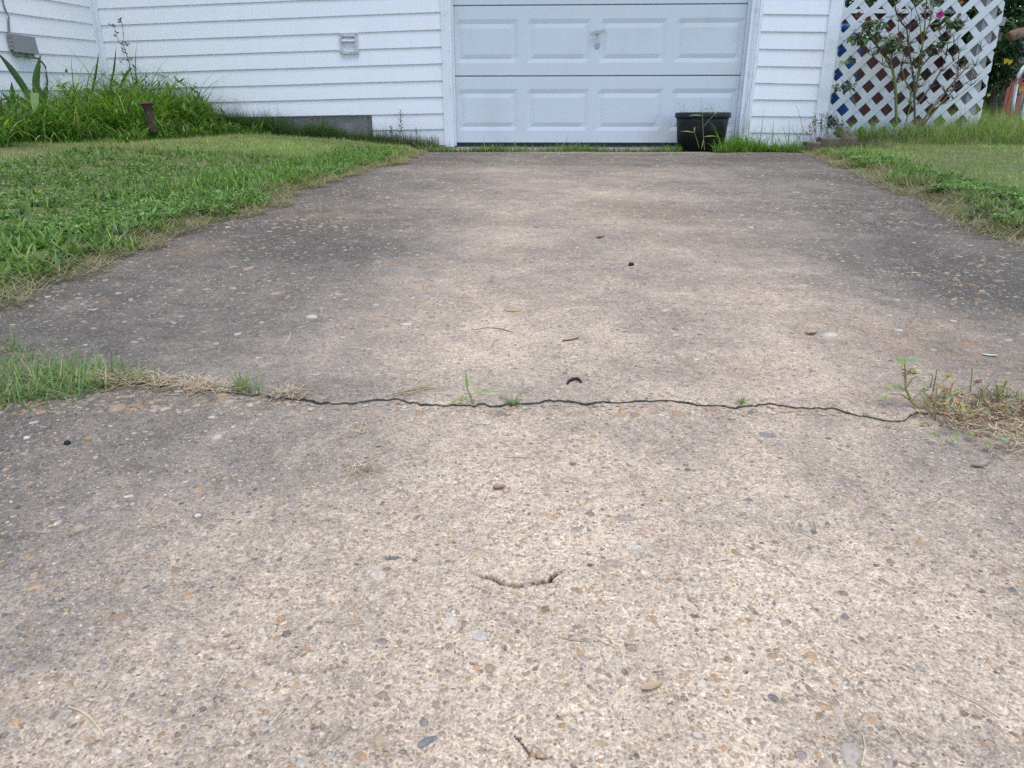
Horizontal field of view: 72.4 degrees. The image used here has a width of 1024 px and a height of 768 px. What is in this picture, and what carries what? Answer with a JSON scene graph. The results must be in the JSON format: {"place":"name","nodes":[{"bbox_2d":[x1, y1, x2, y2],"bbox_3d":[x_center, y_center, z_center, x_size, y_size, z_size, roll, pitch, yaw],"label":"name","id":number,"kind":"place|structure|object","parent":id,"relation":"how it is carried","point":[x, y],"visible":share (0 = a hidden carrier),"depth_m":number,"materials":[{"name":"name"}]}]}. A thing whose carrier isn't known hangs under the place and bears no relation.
{"place":"outdoors","nodes":[
{"label":"outdoors","id":0,"kind":"place"},
{"bbox_2d":[0,383,1023,767],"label":"driveway","id":1,"kind":"structure","parent":0,"point":[536,543],"depth_m":0.63,"materials":[{"name":"concrete"}]},
{"bbox_2d":[27,584,43,591],"bbox_3d":[-0.427,0.183,0.628,0.013,0.005,0.011,0,20,0],"label":"stone","id":2,"kind":"object","parent":1,"relation":"on","point":[34,587],"visible":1,"depth_m":0.63,"materials":[{"name":"beige stone"}]},
{"bbox_2d":[64,440,70,444],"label":"pebble","id":3,"kind":"object","parent":1,"relation":"on","point":[67,442],"visible":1,"depth_m":0.87,"materials":[{"name":"stone"}]},
{"bbox_2d":[68,706,104,736],"bbox_3d":[-0.301,0.238,0.497,0.047,0.003,0.005,13,24,30],"label":"straw","id":4,"kind":"object","parent":1,"relation":"on","point":[92,720],"visible":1,"depth_m":0.50,"materials":[{"name":"beige plant"}]},
{"bbox_2d":[107,613,126,620],"bbox_3d":[-0.335,0.198,0.594,0.016,0.005,0.010,0,20,0],"label":"stone","id":5,"kind":"object","parent":1,"relation":"on","point":[118,617],"visible":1,"depth_m":0.59,"materials":[{"name":"stone"}]},
{"bbox_2d":[234,557,248,562],"bbox_3d":[-0.257,0.168,0.665,0.015,0.004,0.010,0,20,0],"label":"stone","id":6,"kind":"object","parent":1,"relation":"on","point":[241,560],"visible":1,"depth_m":0.66,"materials":[{"name":"white stone"}]},
{"bbox_2d":[338,413,377,436],"bbox_3d":[-0.201,0.053,0.911,0.061,0.014,0.074,0,20,0],"label":"straw bunch","id":7,"kind":"object","parent":1,"relation":"on","point":[360,427],"visible":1,"depth_m":0.91,"materials":[{"name":"beige plant"}]},
{"bbox_2d":[336,453,386,482],"bbox_3d":[-0.170,0.095,0.816,0.072,0.013,0.062,-10,23,-26],"label":"straw bunch","id":8,"kind":"object","parent":1,"relation":"on","point":[366,465],"visible":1,"depth_m":0.81,"materials":[{"name":"beige plant"}]},
{"bbox_2d":[370,570,385,580],"bbox_3d":[-0.123,0.175,0.642,0.014,0.004,0.017,-17,26,-38],"label":"stone","id":9,"kind":"object","parent":1,"relation":"on","point":[377,575],"visible":1,"depth_m":0.64,"materials":[{"name":"white stone"}]},
{"bbox_2d":[384,556,400,559],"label":"stone","id":10,"kind":"object","parent":1,"relation":"on","point":[391,558],"visible":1,"depth_m":0.66,"materials":[{"name":"grey stone"}]},
{"bbox_2d":[417,736,436,748],"bbox_3d":[-0.058,0.245,0.479,0.013,0.005,0.010,0,20,0],"label":"stone","id":11,"kind":"object","parent":1,"relation":"on","point":[424,742],"visible":1,"depth_m":0.48,"materials":[{"name":"grey stone"}]},
{"bbox_2d":[493,484,504,487],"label":"dead leaf","id":12,"kind":"object","parent":1,"relation":"on","point":[498,485],"visible":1,"depth_m":0.78,"materials":[{"name":"plant"}]},
{"bbox_2d":[504,456,530,458],"bbox_3d":[0.007,0.089,0.846,0.033,0.001,0.005,0,20,0],"label":"straw","id":13,"kind":"object","parent":1,"relation":"on","point":[517,457],"visible":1,"depth_m":0.85,"materials":[{"name":"beige plant"}]},
{"bbox_2d":[558,635,582,641],"bbox_3d":[0.047,0.206,0.566,0.020,0.002,0.007,0,20,0],"label":"straw","id":14,"kind":"object","parent":1,"relation":"on","point":[572,639],"visible":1,"depth_m":0.57,"materials":[{"name":"beige plant"}]},
{"bbox_2d":[604,559,622,566],"bbox_3d":[0.095,0.169,0.658,0.019,0.004,0.011,0,20,0],"label":"stone","id":15,"kind":"object","parent":1,"relation":"on","point":[613,563],"visible":1,"depth_m":0.66,"materials":[{"name":"stone"}]},
{"bbox_2d":[614,514,633,520],"bbox_3d":[0.116,0.139,0.727,0.022,0.004,0.012,0,20,0],"label":"stone","id":16,"kind":"object","parent":1,"relation":"on","point":[621,517],"visible":1,"depth_m":0.72,"materials":[{"name":"grey stone"}]},
{"bbox_2d":[626,459,637,465],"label":"stone","id":17,"kind":"object","parent":1,"relation":"on","point":[632,462],"visible":1,"depth_m":0.83,"materials":[{"name":"beige stone"}]},
{"bbox_2d":[639,527,651,533],"bbox_3d":[0.135,0.148,0.706,0.014,0.004,0.013,0,20,0],"label":"stone","id":18,"kind":"object","parent":1,"relation":"on","point":[644,530],"visible":1,"depth_m":0.70,"materials":[{"name":"beige stone"}]},
{"bbox_2d":[641,680,663,689],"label":"dead leaf","id":19,"kind":"object","parent":1,"relation":"on","point":[651,685],"visible":1,"depth_m":0.52,"materials":[{"name":"beige plant"}]},
{"bbox_2d":[759,432,775,436],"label":"stone","id":20,"kind":"object","parent":1,"relation":"on","point":[764,434],"visible":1,"depth_m":0.90,"materials":[{"name":"grey stone"}]},
{"bbox_2d":[861,735,865,765],"bbox_3d":[0.239,0.249,0.475,0.003,0.001,0.029,10,23,26],"label":"straw","id":21,"kind":"object","parent":1,"relation":"on","point":[863,751],"visible":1,"depth_m":0.47,"materials":[{"name":"beige plant"}]},
{"bbox_2d":[898,390,1023,464],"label":"straw","id":22,"kind":"object","parent":1,"relation":"on","point":[1007,427],"visible":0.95,"depth_m":0.91,"materials":[{"name":"beige plant"}]},
{"bbox_2d":[912,366,1023,443],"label":"weed mat","id":23,"kind":"object","parent":1,"relation":"on","point":[1001,407],"visible":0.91,"depth_m":0.94,"materials":[{"name":"green plant"}]},
{"bbox_2d":[949,690,999,717],"bbox_3d":[0.339,0.234,0.513,0.003,0.002,0.033,-18,27,-40],"label":"straw","id":24,"kind":"object","parent":1,"relation":"on","point":[976,703],"visible":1,"depth_m":0.51,"materials":[{"name":"beige plant"}]},
{"bbox_2d":[971,464,987,466],"bbox_3d":[0.550,0.096,0.824,0.018,0.003,0.006,0,20,0],"label":"bark flake","id":25,"kind":"object","parent":1,"relation":"on","point":[977,465],"visible":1,"depth_m":0.82,"materials":[{"name":"brown plant"}]},
{"bbox_2d":[0,152,1023,421],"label":"driveway","id":26,"kind":"structure","parent":0,"point":[746,272],"depth_m":1.50,"materials":[{"name":"concrete"}]},
{"bbox_2d":[0,327,52,364],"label":"grass tuft","id":27,"kind":"object","parent":26,"relation":"on","point":[11,344],"visible":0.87,"depth_m":1.19,"materials":[{"name":"green plant"}]},
{"bbox_2d":[0,337,162,410],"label":"grass tuft","id":28,"kind":"object","parent":26,"relation":"on","point":[33,372],"visible":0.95,"depth_m":1.04,"materials":[{"name":"green plant"}]},
{"bbox_2d":[36,364,367,406],"bbox_3d":[-0.461,0.002,1.015,0.507,0.024,0.152,4,21,10],"label":"straw","id":29,"kind":"object","parent":26,"relation":"on","point":[197,383],"visible":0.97,"depth_m":1.03,"materials":[{"name":"beige plant"}]},
{"bbox_2d":[116,360,158,384],"bbox_3d":[-0.560,-0.018,1.044,0.069,0.040,0.062,-9,22,-23],"label":"grass tuft","id":30,"kind":"object","parent":29,"relation":"on","point":[141,373],"visible":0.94,"depth_m":1.05,"materials":[{"name":"green plant"}]},
{"bbox_2d":[217,362,262,394],"bbox_3d":[-0.391,-0.011,1.008,0.064,0.053,0.064,-17,26,-38],"label":"grass tuft","id":31,"kind":"object","parent":29,"relation":"on","point":[246,386],"visible":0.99,"depth_m":1.01,"materials":[{"name":"green plant"}]},
{"bbox_2d":[387,381,437,398],"bbox_3d":[-0.140,0.004,1.025,0.089,0.015,0.052,-6,21,-15],"label":"straw bunch","id":32,"kind":"object","parent":26,"relation":"on","point":[423,386],"visible":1,"depth_m":1.02,"materials":[{"name":"beige plant"}]},
{"bbox_2d":[448,372,493,403],"bbox_3d":[-0.055,0.005,0.984,0.075,0.046,0.011,-3,21,-8],"label":"crabgrass sprout","id":33,"kind":"object","parent":26,"relation":"on","point":[466,383],"visible":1,"depth_m":0.98,"materials":[{"name":"green plant"}]},
{"bbox_2d":[504,308,520,311],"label":"pebble","id":34,"kind":"object","parent":26,"relation":"on","point":[513,309],"visible":1,"depth_m":1.38,"materials":[{"name":"stone"}]},
{"bbox_2d":[496,389,529,409],"bbox_3d":[0.003,0.023,0.986,0.063,0.033,0.049,7,22,19],"label":"grass tuft","id":35,"kind":"object","parent":26,"relation":"on","point":[512,402],"visible":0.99,"depth_m":0.99,"materials":[{"name":"green plant"}]},
{"bbox_2d":[562,336,579,339],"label":"dead leaf","id":36,"kind":"object","parent":26,"relation":"on","point":[571,338],"visible":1,"depth_m":1.23,"materials":[{"name":"brown plant"}]},
{"bbox_2d":[566,377,581,384],"bbox_3d":[0.092,-0.005,1.056,0.027,0.006,0.017,-6,21,-15],"label":"seed pod","id":37,"kind":"object","parent":26,"relation":"on","point":[574,379],"visible":1,"depth_m":1.06,"materials":[{"name":"black plant"}]},
{"bbox_2d":[682,108,716,149],"bbox_3d":[1.489,-2.016,5.545,0.313,0.315,0.029,1,20,2],"label":"grass weed","id":38,"kind":"object","parent":26,"relation":"on","point":[703,131],"depth_m":5.54,"materials":[{"name":"green plant"}]},
{"bbox_2d":[735,391,747,403],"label":"grass tuft","id":39,"kind":"object","parent":26,"relation":"on","point":[742,399],"visible":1,"depth_m":0.99,"materials":[{"name":"green plant"}]},
{"bbox_2d":[807,329,817,333],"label":"dead leaf","id":40,"kind":"object","parent":26,"relation":"on","point":[811,331],"visible":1,"depth_m":1.26,"materials":[{"name":"brown plant"}]},
{"bbox_2d":[776,129,894,152],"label":"weedy grass","id":41,"kind":"structure","parent":26,"relation":"on","point":[853,144],"depth_m":5.57,"materials":[{"name":"green plant"}]},
{"bbox_2d":[882,357,981,408],"bbox_3d":[0.582,-0.004,0.970,0.143,0.074,0.029,-3,21,-8],"label":"clover weed","id":42,"kind":"object","parent":26,"relation":"on","point":[911,359],"visible":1,"depth_m":0.97,"materials":[{"name":"green plant"}]},
{"bbox_2d":[954,375,1023,408],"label":"grass tuft","id":43,"kind":"object","parent":26,"relation":"on","point":[992,393],"visible":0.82,"depth_m":0.99,"materials":[{"name":"beige plant"}]},
{"bbox_2d":[0,128,1023,307],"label":"ground","id":44,"kind":"structure","parent":0,"point":[926,192],"depth_m":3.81,"materials":[{"name":"green plant"}]},
{"bbox_2d":[108,17,134,84],"bbox_3d":[-3.290,-2.649,5.963,0.153,0.853,0.038,3,21,8],"label":"tall weed","id":45,"kind":"object","parent":44,"relation":"on","point":[112,24],"visible":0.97,"depth_m":5.88,"materials":[{"name":"green plant"}]},
{"bbox_2d":[0,39,273,146],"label":"tall grass","id":46,"kind":"structure","parent":44,"relation":"on","point":[120,113],"depth_m":5.06,"materials":[{"name":"green plant"}]},
{"bbox_2d":[0,51,131,120],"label":"iris plant","id":47,"kind":"object","parent":46,"relation":"on","point":[34,97],"visible":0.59,"depth_m":4.96,"materials":[{"name":"green plant"}]},
{"bbox_2d":[139,101,156,132],"bbox_3d":[-2.568,-1.887,4.953,0.102,0.209,0.104,0,20,0],"label":"iron pipe","id":48,"kind":"object","parent":44,"relation":"on","point":[147,106],"visible":0.99,"depth_m":4.93,"materials":[{"name":"brown metal"}]},
{"bbox_2d":[206,95,392,143],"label":"weedy grass","id":49,"kind":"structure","parent":44,"relation":"on","point":[324,131],"depth_m":5.98,"materials":[{"name":"green plant"}]},
{"bbox_2d":[397,110,402,143],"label":"leafy weed","id":50,"kind":"object","parent":44,"relation":"on","point":[399,124],"visible":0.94,"depth_m":5.95,"materials":[{"name":"green plant"}]},
{"bbox_2d":[360,129,444,148],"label":"weedy grass","id":51,"kind":"structure","parent":44,"relation":"on","point":[398,141],"depth_m":5.91,"materials":[{"name":"green plant"}]},
{"bbox_2d":[0,0,843,146],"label":"house","id":52,"kind":"structure","parent":44,"relation":"on","point":[545,72],"depth_m":5.90,"materials":[{"name":"white plastic"}]},
{"bbox_2d":[2,0,47,84],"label":"utility box","id":53,"kind":"object","parent":52,"relation":"attached to","point":[20,45],"visible":0.94,"depth_m":5.20,"materials":[{"name":"grey plastic"}]},
{"bbox_2d":[339,33,358,53],"bbox_3d":[-1.363,-2.846,5.857,0.155,0.153,0.033,2,20,4],"label":"wall vent","id":54,"kind":"object","parent":52,"relation":"attached to","point":[351,47],"depth_m":5.86,"materials":[{"name":"plastic"}]},
{"bbox_2d":[453,0,747,145],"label":"garage door","id":55,"kind":"structure","parent":52,"relation":"in","point":[531,72],"depth_m":5.92,"materials":[{"name":"metal"}]},
{"bbox_2d":[417,139,680,151],"bbox_3d":[0.277,-1.942,5.653,2.210,0.132,0.304,0,20,0],"label":"grass strip","id":56,"kind":"object","parent":44,"relation":"on","point":[575,148],"depth_m":5.65,"materials":[{"name":"green plant"}]},
{"bbox_2d":[424,145,714,151],"bbox_3d":[0.805,-2.001,6.082,3.120,0.120,0.560,1,20,2],"label":"apron","id":57,"kind":"object","parent":44,"relation":"on","point":[546,146],"visible":0.06,"depth_m":6.11,"materials":[{"name":"concrete"}]},
{"bbox_2d":[675,112,730,150],"bbox_3d":[1.564,-2.084,5.782,0.449,0.294,0.449,0,20,0],"label":"plant pot","id":58,"kind":"object","parent":57,"relation":"on","point":[686,121],"visible":0.89,"depth_m":5.63,"materials":[{"name":"black plastic"}]},
{"bbox_2d":[679,101,726,111],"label":"dried plant","id":59,"kind":"object","parent":58,"relation":"on","point":[700,107],"visible":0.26,"depth_m":5.67,"materials":[{"name":"plant"}]},
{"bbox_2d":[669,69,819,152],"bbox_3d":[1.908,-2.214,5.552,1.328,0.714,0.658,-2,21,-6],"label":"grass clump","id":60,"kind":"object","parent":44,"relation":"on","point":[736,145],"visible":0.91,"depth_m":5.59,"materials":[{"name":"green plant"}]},
{"bbox_2d":[802,142,820,149],"bbox_3d":[2.395,-1.890,5.623,0.108,0.109,0.180,0,20,0],"label":"edging block","id":61,"kind":"object","parent":44,"relation":"on","point":[815,146],"depth_m":5.54,"materials":[{"name":"grey concrete"}]},
{"bbox_2d":[816,137,840,147],"bbox_3d":[2.562,-1.949,5.697,0.156,0.113,0.182,0,20,0],"label":"edging block","id":62,"kind":"object","parent":44,"relation":"on","point":[822,140],"depth_m":5.61,"materials":[{"name":"grey concrete"}]},
{"bbox_2d":[805,112,852,142],"bbox_3d":[2.591,-2.070,5.688,0.412,0.264,0.133,0,20,0],"label":"dry weed","id":63,"kind":"object","parent":44,"relation":"on","point":[827,127],"visible":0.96,"depth_m":5.69,"materials":[{"name":"grey plant"}]},
{"bbox_2d":[827,23,861,131],"bbox_3d":[3.017,-2.741,6.449,0.296,1.033,0.296,0,20,0],"label":"blue bin","id":64,"kind":"object","parent":44,"relation":"on","point":[842,109],"visible":0.12,"depth_m":6.32,"materials":[{"name":"plastic"}]},
{"bbox_2d":[836,136,857,145],"bbox_3d":[2.743,-1.982,5.760,0.139,0.108,0.181,0,20,0],"label":"edging block","id":65,"kind":"object","parent":44,"relation":"on","point":[849,138],"depth_m":5.67,"materials":[{"name":"grey concrete"}]},
{"bbox_2d":[845,0,914,8],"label":"leafy shrub","id":66,"kind":"object","parent":44,"relation":"on","point":[868,2],"visible":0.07,"depth_m":9.36,"materials":[{"name":"green plant"}]},
{"bbox_2d":[882,132,910,138],"bbox_3d":[3.191,-2.039,5.827,0.194,0.107,0.183,0,20,0],"label":"edging block","id":67,"kind":"object","parent":44,"relation":"on","point":[894,133],"depth_m":5.74,"materials":[{"name":"grey concrete"}]},
{"bbox_2d":[828,0,987,129],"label":"rose bush","id":68,"kind":"object","parent":44,"relation":"on","point":[892,44],"visible":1,"depth_m":5.49,"materials":[{"name":"green plant"}]},
{"bbox_2d":[842,9,974,125],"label":"shed","id":69,"kind":"structure","parent":44,"relation":"on","point":[881,74],"depth_m":7.51,"materials":[{"name":"paint"}]},
{"bbox_2d":[824,0,1004,136],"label":"lattice panel","id":70,"kind":"object","parent":44,"relation":"on","point":[972,29],"visible":0.75,"depth_m":5.74,"materials":[{"name":"wood"}]},
{"bbox_2d":[827,90,1023,145],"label":"tall grass","id":71,"kind":"structure","parent":44,"relation":"on","point":[994,124],"depth_m":5.71,"materials":[{"name":"green plant"}]},
{"bbox_2d":[1014,41,1023,56],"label":"iron stand","id":72,"kind":"object","parent":71,"relation":"on","point":[1017,48],"visible":1,"depth_m":6.13,"materials":[{"name":"black metal"}]},
{"bbox_2d":[1007,27,1023,40],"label":"log","id":73,"kind":"object","parent":72,"relation":"on","point":[1015,34],"visible":1,"depth_m":6.04,"materials":[{"name":"brown wood"}]},
{"bbox_2d":[872,0,1007,8],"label":"leafy shrub","id":74,"kind":"object","parent":44,"relation":"on","point":[927,6],"visible":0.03,"depth_m":9.16,"materials":[{"name":"green plant"}]},
{"bbox_2d":[916,0,1023,114],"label":"leafy shrub","id":75,"kind":"object","parent":44,"relation":"on","point":[1015,13],"visible":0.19,"depth_m":6.84,"materials":[{"name":"green plant"}]},
{"bbox_2d":[956,0,997,132],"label":"fence post","id":76,"kind":"object","parent":44,"relation":"on","point":[980,25],"visible":0.33,"depth_m":5.72,"materials":[{"name":"grey wood"}]},
{"bbox_2d":[991,32,1002,40],"bbox_3d":[3.933,-2.834,5.717,0.112,0.063,0.035,1,20,2],"label":"fence rail","id":77,"kind":"object","parent":76,"relation":"attached to","point":[994,37],"visible":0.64,"depth_m":5.70,"materials":[{"name":"grey wood"}]},
{"bbox_2d":[996,17,1005,25],"bbox_3d":[3.933,-2.939,5.678,0.112,0.062,0.035,1,20,2],"label":"fence rail","id":78,"kind":"object","parent":76,"relation":"attached to","point":[1002,23],"visible":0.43,"depth_m":5.66,"materials":[{"name":"grey wood"}]},
{"bbox_2d":[952,10,1023,117],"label":"flowering shrub","id":79,"kind":"object","parent":44,"relation":"on","point":[1004,56],"visible":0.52,"depth_m":6.36,"materials":[{"name":"green plant"}]},
{"bbox_2d":[997,20,1023,124],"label":"tree","id":80,"kind":"object","parent":44,"relation":"on","point":[1021,101],"visible":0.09,"depth_m":7.86,"materials":[{"name":"brown plant"}]},
{"bbox_2d":[999,74,1023,120],"bbox_3d":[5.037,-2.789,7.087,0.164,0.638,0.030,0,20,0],"label":"board fence","id":81,"kind":"object","parent":44,"relation":"on","point":[1009,96],"visible":0.22,"depth_m":7.04,"materials":[{"name":"brown wood"}]},
{"bbox_2d":[1011,65,1023,111],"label":"bent pipe","id":82,"kind":"object","parent":44,"relation":"on","point":[1016,88],"visible":0.94,"depth_m":6.08,"materials":[{"name":"white paint"}]},
{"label":"backyard grass","id":83,"kind":"object","parent":44,"relation":"on","visible":0},
{"bbox_2d":[1020,98,1023,115],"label":"white board","id":84,"kind":"object","parent":83,"relation":"on","point":[1022,107],"visible":0.5,"depth_m":7.45,"materials":[{"name":"paint"}]},
{"bbox_2d":[11,302,1023,767],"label":"pebbles","id":85,"kind":"object","parent":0,"point":[551,642],"visible":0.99,"depth_m":0.56,"materials":[{"name":"grey stone"}]},
{"bbox_2d":[799,131,1023,249],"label":"lawn","id":86,"kind":"structure","parent":0,"point":[962,187],"depth_m":3.32,"materials":[{"name":"green plant"}]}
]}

